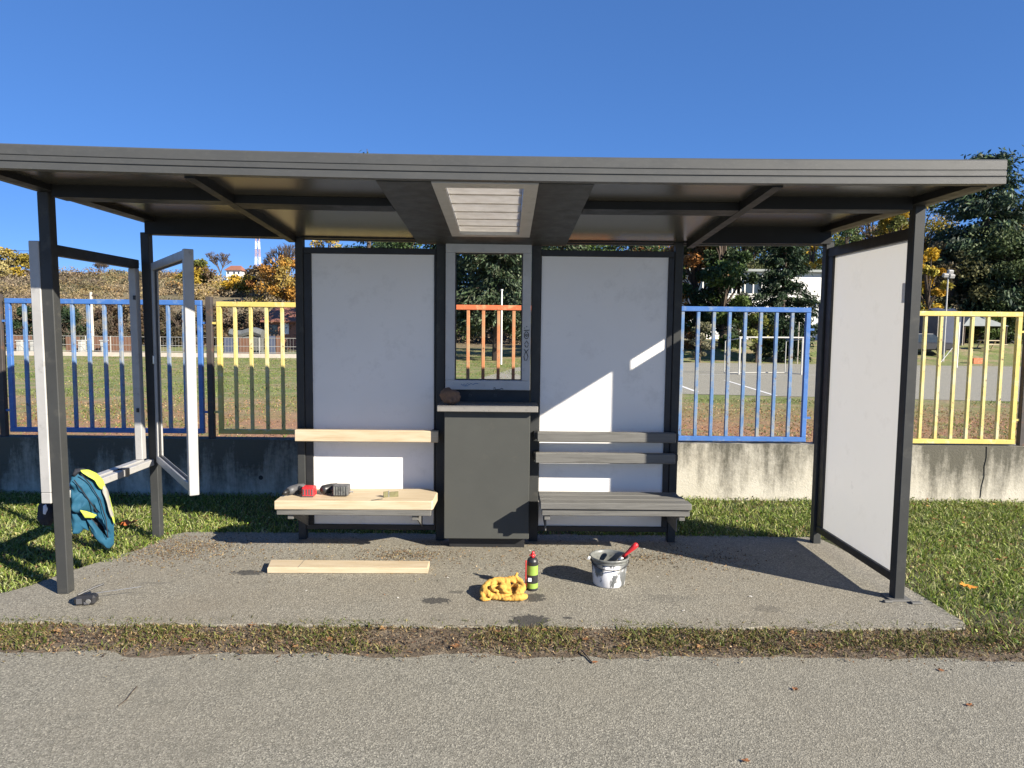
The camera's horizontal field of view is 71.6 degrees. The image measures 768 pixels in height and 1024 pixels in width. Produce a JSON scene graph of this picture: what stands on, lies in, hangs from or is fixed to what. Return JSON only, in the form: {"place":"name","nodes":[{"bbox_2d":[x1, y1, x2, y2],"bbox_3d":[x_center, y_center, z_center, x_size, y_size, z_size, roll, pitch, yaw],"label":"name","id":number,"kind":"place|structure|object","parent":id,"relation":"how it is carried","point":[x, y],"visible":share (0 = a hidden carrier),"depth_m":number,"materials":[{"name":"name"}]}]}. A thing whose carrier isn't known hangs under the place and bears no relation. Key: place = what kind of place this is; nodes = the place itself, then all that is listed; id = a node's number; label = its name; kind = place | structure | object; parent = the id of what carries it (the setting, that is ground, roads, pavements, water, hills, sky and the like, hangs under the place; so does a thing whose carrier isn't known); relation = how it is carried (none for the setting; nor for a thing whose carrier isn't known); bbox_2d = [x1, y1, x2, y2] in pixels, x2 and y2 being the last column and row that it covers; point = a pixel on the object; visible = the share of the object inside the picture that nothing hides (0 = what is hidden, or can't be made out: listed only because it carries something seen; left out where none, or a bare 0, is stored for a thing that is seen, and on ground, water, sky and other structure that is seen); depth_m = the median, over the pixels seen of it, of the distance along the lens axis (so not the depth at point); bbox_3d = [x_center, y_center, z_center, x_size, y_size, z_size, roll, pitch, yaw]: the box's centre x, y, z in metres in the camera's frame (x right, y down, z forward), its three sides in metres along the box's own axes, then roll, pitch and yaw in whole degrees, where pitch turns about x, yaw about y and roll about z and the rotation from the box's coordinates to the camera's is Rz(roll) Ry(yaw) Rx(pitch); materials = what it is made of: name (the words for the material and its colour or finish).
{"place":"outdoors","nodes":[
{"label":"outdoors","id":0,"kind":"place"},
{"bbox_2d":[6,351,295,357],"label":"kerb wall","id":1,"kind":"structure","parent":0,"point":[225,355],"depth_m":45.22,"materials":[{"name":"concrete"}]},
{"bbox_2d":[0,532,965,631],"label":"pavement","id":2,"kind":"structure","parent":0,"point":[821,583],"depth_m":4.45,"materials":[{"name":"concrete"}]},
{"bbox_2d":[74,583,140,605],"bbox_3d":[-2.391,1.234,4.201,0.340,0.089,0.118,-3,5,-35],"label":"pocket radio","id":3,"kind":"object","parent":2,"relation":"on","point":[83,598],"visible":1,"depth_m":4.12,"materials":[{"name":"black plastic"}]},
{"bbox_2d":[267,560,429,573],"bbox_3d":[-1.103,1.228,4.767,1.087,0.041,0.160,1,4,0],"label":"wooden plank","id":4,"kind":"object","parent":2,"relation":"on","point":[345,566],"visible":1,"depth_m":4.71,"materials":[{"name":"brown wood"}]},
{"bbox_2d":[83,531,796,594],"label":"leaf crumbs","id":5,"kind":"object","parent":2,"relation":"on","point":[225,544],"visible":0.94,"depth_m":5.10,"materials":[{"name":"brown plant"}]},
{"bbox_2d":[479,572,527,600],"bbox_3d":[-0.051,1.247,4.343,0.294,0.127,0.234,1,4,0],"label":"coiled yellow rope","id":6,"kind":"object","parent":2,"relation":"on","point":[500,588],"visible":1,"depth_m":4.29,"materials":[{"name":"yellow fabric"}]},
{"bbox_2d":[0,143,1007,604],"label":"bus shelter","id":7,"kind":"object","parent":2,"relation":"on","point":[574,427],"visible":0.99,"depth_m":5.12,"materials":[{"name":"paint"}]},
{"bbox_2d":[37,503,53,525],"bbox_3d":[-2.892,0.804,4.416,0.128,0.158,0.083,3,5,25],"label":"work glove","id":8,"kind":"object","parent":7,"relation":"hanging from","point":[45,514],"visible":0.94,"depth_m":4.38,"materials":[{"name":"fabric"}]},
{"bbox_2d":[70,468,114,547],"bbox_3d":[-2.636,0.789,4.460,0.123,0.546,0.274,4,6,36],"label":"work jacket","id":9,"kind":"object","parent":7,"relation":"hanging from","point":[91,506],"visible":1,"depth_m":4.43,"materials":[{"name":"teal fabric"}]},
{"bbox_2d":[151,249,198,495],"bbox_3d":[-2.297,-0.104,4.798,0.058,1.498,1.221,-3,5,-35],"label":"display door","id":10,"kind":"structure","parent":7,"relation":"in","point":[190,482],"depth_m":4.35,"materials":[{"name":"grey metal"}]},
{"bbox_2d":[282,483,316,496],"bbox_3d":[-1.516,0.760,5.112,0.224,0.072,0.193,1,4,0],"label":"cordless drill","id":11,"kind":"object","parent":7,"relation":"on","point":[307,490],"visible":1,"depth_m":5.05,"materials":[{"name":"red plastic"}]},
{"bbox_2d":[320,483,352,495],"bbox_3d":[-1.260,0.759,5.109,0.238,0.079,0.144,4,5,35],"label":"cordless drill","id":12,"kind":"object","parent":7,"relation":"on","point":[339,489],"visible":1,"depth_m":5.07,"materials":[{"name":"grey plastic"}]},
{"bbox_2d":[440,387,460,404],"bbox_3d":[-0.447,0.085,5.140,0.153,0.126,0.110,1,4,0],"label":"stone","id":13,"kind":"object","parent":7,"relation":"on","point":[449,395],"visible":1,"depth_m":5.10,"materials":[{"name":"brown stone"}]},
{"bbox_2d":[445,244,531,389],"bbox_3d":[-0.177,-0.501,5.304,0.634,1.090,0.063,1,4,0],"label":"window frame","id":14,"kind":"structure","parent":7,"relation":"in","point":[452,250],"depth_m":5.28,"materials":[{"name":"grey paint"}]},
{"bbox_2d":[525,551,537,590],"bbox_3d":[0.123,1.165,4.440,0.081,0.246,0.073,1,4,0],"label":"spray can","id":15,"kind":"object","parent":2,"relation":"on","point":[531,572],"visible":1,"depth_m":4.42,"materials":[{"name":"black metal"}]},
{"bbox_2d":[587,549,628,588],"bbox_3d":[0.623,1.190,4.564,0.255,0.187,0.260,3,5,24],"label":"paint bucket","id":16,"kind":"object","parent":2,"relation":"on","point":[608,571],"visible":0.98,"depth_m":4.48,"materials":[{"name":"white plastic"}]},
{"bbox_2d":[616,543,637,560],"bbox_3d":[0.719,1.098,4.544,0.174,0.178,0.036,1,5,9],"label":"paint brush","id":17,"kind":"object","parent":16,"relation":"in","point":[633,546],"visible":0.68,"depth_m":4.53,"materials":[{"name":"red plastic"}]},
{"bbox_2d":[0,650,1023,767],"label":"road","id":18,"kind":"structure","parent":0,"point":[65,710],"depth_m":3.04,"materials":[{"name":"grey asphalt"}]},
{"bbox_2d":[1,277,1022,441],"bbox_3d":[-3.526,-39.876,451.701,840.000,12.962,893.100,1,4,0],"label":"terrain","id":19,"kind":"structure","parent":0,"point":[688,357],"depth_m":21.20,"materials":[{"name":"green plant"}]},
{"bbox_2d":[0,247,25,278],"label":"autumn tree","id":20,"kind":"object","parent":19,"relation":"on","point":[7,267],"visible":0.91,"depth_m":135.44,"materials":[{"name":"yellow plant"}]},
{"bbox_2d":[5,305,32,334],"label":"bush","id":21,"kind":"object","parent":19,"relation":"on","point":[17,323],"visible":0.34,"depth_m":53.88,"materials":[{"name":"green plant"}]},
{"bbox_2d":[10,253,29,280],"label":"autumn tree","id":22,"kind":"object","parent":19,"relation":"on","point":[24,257],"visible":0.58,"depth_m":136.41,"materials":[{"name":"yellow plant"}]},
{"bbox_2d":[61,306,86,345],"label":"bush","id":23,"kind":"object","parent":19,"relation":"on","point":[64,310],"visible":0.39,"depth_m":55.56,"materials":[{"name":"green plant"}]},
{"bbox_2d":[83,292,97,349],"bbox_3d":[-30.525,-4.464,51.570,1.000,4.409,0.300,1,4,0],"label":"utility pole","id":24,"kind":"object","parent":19,"relation":"on","point":[90,294],"visible":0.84,"depth_m":51.48,"materials":[{"name":"concrete"}]},
{"bbox_2d":[93,304,128,335],"bbox_3d":[-31.977,-4.687,56.538,2.673,3.764,3.035,-3,6,-42],"label":"bush","id":25,"kind":"object","parent":19,"relation":"on","point":[111,309],"visible":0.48,"depth_m":56.23,"materials":[{"name":"brown plant"}]},
{"bbox_2d":[94,335,130,351],"bbox_3d":[-26.971,-2.606,48.022,2.522,1.372,0.180,1,4,0],"label":"hoarding","id":26,"kind":"object","parent":19,"relation":"on","point":[127,344],"visible":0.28,"depth_m":47.93,"materials":[{"name":"orange"}]},
{"bbox_2d":[124,299,170,344],"bbox_3d":[-29.697,-4.863,57.302,3.699,3.998,3.145,4,5,33],"label":"bush","id":27,"kind":"object","parent":19,"relation":"on","point":[142,323],"visible":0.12,"depth_m":57.12,"materials":[{"name":"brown plant"}]},
{"bbox_2d":[5,335,295,353],"bbox_3d":[-27.144,-2.479,45.938,26.533,1.280,0.063,1,4,0],"label":"fence","id":28,"kind":"object","parent":19,"relation":"on","point":[85,344],"visible":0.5,"depth_m":45.95,"materials":[{"name":"metal"}]},
{"bbox_2d":[159,305,196,346],"bbox_3d":[-26.576,-4.639,56.672,3.496,3.617,3.810,2,5,15],"label":"bush","id":29,"kind":"object","parent":19,"relation":"on","point":[176,331],"visible":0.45,"depth_m":56.20,"materials":[{"name":"brown plant"}]},
{"bbox_2d":[177,258,216,292],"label":"autumn tree","id":30,"kind":"object","parent":19,"relation":"on","point":[202,271],"visible":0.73,"depth_m":117.33,"materials":[{"name":"yellow plant"}]},
{"bbox_2d":[195,306,232,346],"bbox_3d":[-24.550,-4.732,57.679,3.337,3.693,3.331,4,6,37],"label":"bush","id":31,"kind":"object","parent":19,"relation":"on","point":[214,316],"visible":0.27,"depth_m":57.55,"materials":[{"name":"brown plant"}]},
{"bbox_2d":[206,253,231,280],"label":"bare tree","id":32,"kind":"object","parent":19,"relation":"on","point":[215,258],"visible":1,"depth_m":148.05,"materials":[{"name":"grey plant"}]},
{"bbox_2d":[224,336,238,351],"bbox_3d":[-18.997,-2.530,48.091,0.964,1.382,0.180,1,4,0],"label":"hoarding","id":33,"kind":"object","parent":19,"relation":"on","point":[228,342],"visible":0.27,"depth_m":47.99,"materials":[{"name":"blue"}]},
{"bbox_2d":[225,266,245,280],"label":"house","id":34,"kind":"structure","parent":19,"relation":"on","point":[237,270],"depth_m":148.62,"materials":[{"name":"white paint"}]},
{"bbox_2d":[221,274,253,293],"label":"autumn tree","id":35,"kind":"object","parent":19,"relation":"on","point":[234,280],"visible":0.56,"depth_m":114.75,"materials":[{"name":"yellow plant"}]},
{"bbox_2d":[222,307,264,335],"bbox_3d":[-21.902,-4.880,59.785,3.438,3.627,4.223,3,5,26],"label":"bush","id":36,"kind":"object","parent":19,"relation":"on","point":[243,318],"visible":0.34,"depth_m":59.16,"materials":[{"name":"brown plant"}]},
{"bbox_2d":[239,336,248,353],"bbox_3d":[-18.054,-2.525,48.099,0.828,1.391,0.180,1,4,0],"label":"hoarding","id":37,"kind":"object","parent":19,"relation":"on","point":[243,341],"visible":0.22,"depth_m":48.00,"materials":[{"name":"orange"}]},
{"bbox_2d":[228,327,264,353],"bbox_3d":[-18.563,-3.016,49.822,2.234,1.930,1.100,1,4,0],"label":"covered pile","id":38,"kind":"object","parent":19,"relation":"on","point":[257,332],"visible":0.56,"depth_m":49.47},
{"bbox_2d":[244,265,272,298],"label":"autumn tree","id":39,"kind":"object","parent":19,"relation":"on","point":[254,270],"visible":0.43,"depth_m":110.33,"materials":[{"name":"brown plant"}]},
{"bbox_2d":[269,334,275,353],"bbox_3d":[-16.265,-2.583,48.109,0.490,1.543,0.180,1,4,0],"label":"hoarding","id":40,"kind":"object","parent":19,"relation":"on","point":[272,350],"visible":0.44,"depth_m":48.02,"materials":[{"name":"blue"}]},
{"bbox_2d":[252,255,295,301],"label":"autumn tree","id":41,"kind":"object","parent":19,"relation":"on","point":[286,292],"visible":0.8,"depth_m":101.71,"materials":[{"name":"orange plant"}]},
{"bbox_2d":[260,307,295,348],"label":"shed","id":42,"kind":"structure","parent":19,"relation":"on","point":[288,331],"depth_m":54.74,"materials":[{"name":"red brick"}]},
{"bbox_2d":[263,243,294,278],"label":"bare tree","id":43,"kind":"object","parent":19,"relation":"on","point":[286,252],"visible":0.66,"depth_m":109.15,"materials":[{"name":"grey plant"}]},
{"bbox_2d":[309,240,341,247],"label":"autumn tree","id":44,"kind":"object","parent":19,"relation":"on","point":[316,243],"visible":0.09,"depth_m":116.37,"materials":[{"name":"yellow plant"}]},
{"bbox_2d":[335,150,390,247],"bbox_3d":[-9.796,-9.020,49.090,5.577,14.272,6.491,1,4,0],"label":"conifer tree","id":45,"kind":"object","parent":19,"relation":"on","point":[368,244],"depth_m":49.18,"materials":[{"name":"green plant"}]},
{"bbox_2d":[365,242,431,248],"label":"leafy tree","id":46,"kind":"object","parent":19,"relation":"on","point":[400,244],"visible":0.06,"depth_m":63.13,"materials":[{"name":"green plant"}]},
{"bbox_2d":[423,244,485,331],"bbox_3d":[-4.279,-7.728,47.565,6.285,12.156,6.665,1,4,0],"label":"conifer tree","id":47,"kind":"object","parent":19,"relation":"on","point":[460,278],"visible":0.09,"depth_m":46.74,"materials":[{"name":"green plant"}]},
{"bbox_2d":[0,266,930,347],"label":"hillside scrub","id":48,"kind":"object","parent":19,"relation":"on","point":[19,287],"visible":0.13,"depth_m":114.09,"materials":[{"name":"brown plant"}]},
{"bbox_2d":[456,266,492,342],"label":"leafy tree","id":49,"kind":"object","parent":19,"relation":"on","point":[471,339],"visible":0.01,"depth_m":69.16,"materials":[{"name":"green plant"}]},
{"bbox_2d":[456,254,531,360],"bbox_3d":[-1.174,-7.538,44.836,7.854,12.313,6.823,3,5,23],"label":"conifer tree","id":50,"kind":"object","parent":19,"relation":"on","point":[500,272],"visible":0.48,"depth_m":43.73,"materials":[{"name":"green plant"}]},
{"bbox_2d":[6,356,1018,443],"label":"field grass","id":51,"kind":"structure","parent":19,"relation":"on","point":[292,369],"depth_m":19.45,"materials":[{"name":"green plant"}]},
{"bbox_2d":[508,245,589,340],"bbox_3d":[3.189,-7.477,48.858,8.712,11.443,7.313,1,4,0],"label":"conifer tree","id":52,"kind":"object","parent":19,"relation":"on","point":[572,247],"visible":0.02,"depth_m":48.03,"materials":[{"name":"green plant"}]},
{"bbox_2d":[553,245,638,250],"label":"leafy tree","id":53,"kind":"object","parent":19,"relation":"on","point":[596,247],"visible":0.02,"depth_m":68.04,"materials":[{"name":"green plant"}]},
{"bbox_2d":[602,245,658,250],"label":"conifer tree","id":54,"kind":"object","parent":19,"relation":"on","point":[630,248],"visible":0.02,"depth_m":49.49,"materials":[{"name":"green plant"}]},
{"bbox_2d":[611,246,689,268],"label":"leafy tree","id":55,"kind":"object","parent":19,"relation":"on","point":[662,248],"visible":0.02,"depth_m":69.37,"materials":[{"name":"green plant"}]},
{"bbox_2d":[684,332,701,349],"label":"shrub","id":56,"kind":"object","parent":19,"relation":"on","point":[689,336],"visible":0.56,"depth_m":51.25,"materials":[{"name":"green plant"}]},
{"bbox_2d":[665,246,730,338],"bbox_3d":[13.853,-7.642,53.703,5.292,9.340,4.640,1,4,0],"label":"autumn tree","id":57,"kind":"object","parent":19,"relation":"on","point":[693,258],"visible":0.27,"depth_m":53.25,"materials":[{"name":"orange plant"}]},
{"bbox_2d":[689,321,711,361],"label":"shrub","id":58,"kind":"object","parent":19,"relation":"on","point":[707,327],"visible":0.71,"depth_m":45.37,"materials":[{"name":"green plant"}]},
{"bbox_2d":[685,246,759,348],"bbox_3d":[15.327,-7.262,51.547,5.085,9.573,4.810,-4,6,-43],"label":"leafy tree","id":59,"kind":"object","parent":19,"relation":"on","point":[720,282],"visible":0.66,"depth_m":51.23,"materials":[{"name":"green plant"}]},
{"bbox_2d":[728,290,755,337],"bbox_3d":[17.099,-5.058,53.998,3.307,4.191,2.873,1,4,0],"label":"shrub","id":60,"kind":"object","parent":19,"relation":"on","point":[737,327],"visible":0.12,"depth_m":53.76,"materials":[{"name":"green plant"}]},
{"bbox_2d":[726,246,772,268],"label":"leafy tree","id":61,"kind":"object","parent":19,"relation":"on","point":[753,264],"visible":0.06,"depth_m":74.05,"materials":[{"name":"green plant"}]},
{"bbox_2d":[480,363,1020,401],"bbox_3d":[21.622,-0.262,32.450,48.200,0.001,25.400,1,4,0],"label":"court","id":62,"kind":"object","parent":19,"relation":"on","point":[796,386],"depth_m":29.64,"materials":[{"name":"concrete"}]},
{"bbox_2d":[724,337,803,374],"bbox_3d":[11.960,-1.368,33.759,3.395,1.782,1.207,0,5,-9],"label":"goal","id":63,"kind":"object","parent":62,"relation":"on","point":[739,372],"visible":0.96,"depth_m":33.45,"materials":[{"name":"metal"}]},
{"bbox_2d":[682,268,821,339],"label":"white building","id":64,"kind":"structure","parent":19,"relation":"on","point":[814,281],"depth_m":63.67,"materials":[{"name":"paint"}]},
{"bbox_2d":[736,273,762,294],"bbox_3d":[21.251,-8.963,63.616,2.400,1.900,0.086,1,4,0],"label":"window","id":65,"kind":"structure","parent":64,"relation":"in","point":[750,289],"depth_m":63.64,"materials":[{"name":"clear glass"}]},
{"bbox_2d":[733,312,778,362],"bbox_3d":[15.897,-2.959,46.234,2.530,3.432,2.288,-1,5,-22],"label":"shrub","id":66,"kind":"object","parent":19,"relation":"on","point":[752,318],"visible":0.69,"depth_m":45.90,"materials":[{"name":"green plant"}]},
{"bbox_2d":[740,246,819,361],"bbox_3d":[17.917,-7.626,46.651,5.541,12.930,5.306,1,4,0],"label":"conifer tree","id":67,"kind":"object","parent":19,"relation":"on","point":[773,280],"visible":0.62,"depth_m":46.11,"materials":[{"name":"green plant"}]},
{"bbox_2d":[779,239,835,269],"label":"leafy tree","id":68,"kind":"object","parent":19,"relation":"on","point":[816,257],"visible":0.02,"depth_m":91.14,"materials":[{"name":"green plant"}]},
{"bbox_2d":[803,246,821,269],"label":"autumn tree","id":69,"kind":"object","parent":19,"relation":"on","point":[811,263],"visible":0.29,"depth_m":77.31,"materials":[{"name":"yellow plant"}]},
{"bbox_2d":[815,232,849,269],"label":"leafy tree","id":70,"kind":"object","parent":19,"relation":"on","point":[838,237],"visible":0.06,"depth_m":95.17,"materials":[{"name":"green plant"}]},
{"bbox_2d":[821,227,864,269],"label":"leafy tree","id":71,"kind":"object","parent":19,"relation":"on","point":[858,237],"visible":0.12,"depth_m":78.92,"materials":[{"name":"green plant"}]},
{"bbox_2d":[839,220,903,244],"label":"autumn tree","id":72,"kind":"object","parent":19,"relation":"on","point":[866,233],"visible":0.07,"depth_m":82.54,"materials":[{"name":"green plant"}]},
{"bbox_2d":[872,212,908,236],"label":"autumn tree","id":73,"kind":"object","parent":19,"relation":"on","point":[897,222],"visible":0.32,"depth_m":72.86,"materials":[{"name":"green plant"}]},
{"bbox_2d":[902,202,957,247],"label":"leafy tree","id":74,"kind":"object","parent":19,"relation":"on","point":[930,228],"visible":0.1,"depth_m":94.58,"materials":[{"name":"green plant"}]},
{"bbox_2d":[918,334,952,354],"bbox_3d":[28.837,-2.866,50.660,4.200,1.460,1.920,1,4,0],"label":"parked car","id":75,"kind":"object","parent":19,"relation":"on","point":[931,343],"visible":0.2,"depth_m":49.87,"materials":[{"name":"grey metal"}]},
{"bbox_2d":[920,247,954,310],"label":"autumn tree","id":76,"kind":"object","parent":19,"relation":"on","point":[929,273],"visible":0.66,"depth_m":56.66,"materials":[{"name":"yellow plant"}]},
{"bbox_2d":[919,308,963,345],"bbox_3d":[33.372,-4.411,55.348,2.014,3.026,2.682,1,4,0],"label":"storage tent","id":77,"kind":"object","parent":19,"relation":"on","point":[932,325],"visible":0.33,"depth_m":54.17,"materials":[{"name":"fabric"}]},
{"bbox_2d":[942,270,954,360],"bbox_3d":[29.331,-4.561,47.963,0.760,6.275,0.299,1,4,0],"label":"floodlight mast","id":78,"kind":"object","parent":19,"relation":"on","point":[948,274],"visible":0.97,"depth_m":47.87,"materials":[{"name":"grey metal"}]},
{"bbox_2d":[921,236,987,310],"bbox_3d":[36.784,-7.876,60.230,5.603,9.021,5.463,-1,5,-18],"label":"leafy tree","id":79,"kind":"object","parent":19,"relation":"on","point":[952,257],"visible":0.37,"depth_m":59.08,"materials":[{"name":"green plant"}]},
{"bbox_2d":[922,144,1023,342],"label":"conifer tree","id":80,"kind":"object","parent":19,"relation":"on","point":[999,206],"visible":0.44,"depth_m":58.71,"materials":[{"name":"green plant"}]},
{"bbox_2d":[962,310,1000,343],"bbox_3d":[37.448,-4.497,56.918,4.170,2.790,3.165,1,4,0],"label":"hedge bush","id":81,"kind":"object","parent":19,"relation":"on","point":[978,330],"visible":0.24,"depth_m":56.70,"materials":[{"name":"green plant"}]},
{"bbox_2d":[961,317,1006,344],"bbox_3d":[36.461,-4.318,56.224,3.558,2.565,3.200,1,4,0],"label":"gazebo","id":82,"kind":"object","parent":19,"relation":"on","point":[979,321],"visible":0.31,"depth_m":55.04,"materials":[{"name":"white fabric"}]},
{"bbox_2d":[950,219,1023,342],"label":"leafy tree","id":83,"kind":"object","parent":19,"relation":"on","point":[1002,245],"visible":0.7,"depth_m":57.27,"materials":[{"name":"green plant"}]},
{"bbox_2d":[991,303,1023,343],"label":"hedge bush","id":84,"kind":"object","parent":19,"relation":"on","point":[1009,339],"visible":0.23,"depth_m":57.34,"materials":[{"name":"green plant"}]},
{"bbox_2d":[1000,306,1023,343],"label":"hedge bush","id":85,"kind":"object","parent":19,"relation":"on","point":[1010,327],"visible":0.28,"depth_m":56.65,"materials":[{"name":"green plant"}]},
{"bbox_2d":[0,614,1023,661],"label":"verge","id":86,"kind":"structure","parent":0,"point":[155,652],"depth_m":3.69,"materials":[{"name":"green plant"}]},
{"bbox_2d":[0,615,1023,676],"bbox_3d":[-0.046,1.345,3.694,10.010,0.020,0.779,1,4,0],"label":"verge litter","id":87,"kind":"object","parent":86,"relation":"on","point":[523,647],"visible":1,"depth_m":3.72,"materials":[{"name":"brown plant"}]},
{"bbox_2d":[0,489,1023,654],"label":"ground","id":88,"kind":"structure","parent":0,"point":[991,614],"depth_m":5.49,"materials":[{"name":"green plant"}]},
{"bbox_2d":[0,434,1023,502],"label":"concrete wall","id":89,"kind":"structure","parent":88,"relation":"on","point":[736,470],"depth_m":6.89,"materials":[{"name":"grey concrete"}]},
{"bbox_2d":[0,294,8,435],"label":"fence post","id":90,"kind":"object","parent":89,"relation":"on","point":[4,422],"visible":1,"depth_m":6.83,"materials":[{"name":"blue metal"}]},
{"bbox_2d":[2,298,207,433],"bbox_3d":[-3.921,-0.170,6.845,1.965,1.285,0.045,1,4,0],"label":"fence","id":91,"kind":"object","parent":90,"relation":"attached to","point":[24,302],"visible":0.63,"depth_m":6.83,"materials":[{"name":"blue metal"}]},
{"bbox_2d":[205,297,215,437],"bbox_3d":[-2.908,-0.155,6.854,0.056,1.365,0.055,1,4,0],"label":"fence post","id":92,"kind":"object","parent":89,"relation":"on","point":[210,367],"visible":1,"depth_m":6.83,"materials":[{"name":"metal"}]},
{"bbox_2d":[813,304,819,443],"bbox_3d":[2.991,-0.095,6.905,0.056,1.365,0.055,1,4,0],"label":"fence post","id":93,"kind":"object","parent":89,"relation":"on","point":[816,373],"visible":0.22,"depth_m":6.91,"materials":[{"name":"metal"}]},
{"bbox_2d":[913,311,1023,443],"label":"fence","id":94,"kind":"object","parent":89,"relation":"on","point":[1015,377],"visible":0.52,"depth_m":6.91,"materials":[{"name":"yellow metal"}]},
{"bbox_2d":[1016,329,1023,445],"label":"fence post","id":95,"kind":"object","parent":89,"relation":"on","point":[1020,434],"visible":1,"depth_m":6.94,"materials":[{"name":"metal"}]},
{"bbox_3d":[0.961,-0.115,6.887,0.056,1.365,0.055,1,4,0],"label":"fence post","id":96,"kind":"object","parent":89,"relation":"on","visible":0},
{"bbox_2d":[456,305,520,378],"bbox_3d":[0.004,-0.123,6.879,1.895,1.270,0.045,1,4,0],"label":"fence","id":97,"kind":"object","parent":96,"relation":"attached to","point":[498,308],"visible":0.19,"depth_m":6.83,"materials":[{"name":"orange metal"}]},
{"bbox_2d":[678,306,813,441],"bbox_3d":[1.936,-0.096,6.897,1.960,1.305,0.045,1,4,0],"label":"fence","id":98,"kind":"object","parent":96,"relation":"attached to","point":[792,311],"visible":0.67,"depth_m":6.89,"materials":[{"name":"blue metal"}]},
{"bbox_2d":[0,0,1023,281],"label":"sky","id":99,"kind":"structure","parent":0,"point":[727,79],"materials":[{"name":"blue"}]},
{"bbox_3d":[-0.938,-0.135,6.871,0.056,1.365,0.055,1,4,0],"label":"fence post","id":100,"kind":"object","parent":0,"visible":0},
{"bbox_2d":[212,302,295,434],"bbox_3d":[-1.921,-0.145,6.862,1.945,1.275,0.045,1,4,0],"label":"fence","id":101,"kind":"object","parent":100,"relation":"attached to","point":[218,323],"visible":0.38,"depth_m":6.84,"materials":[{"name":"yellow metal"}]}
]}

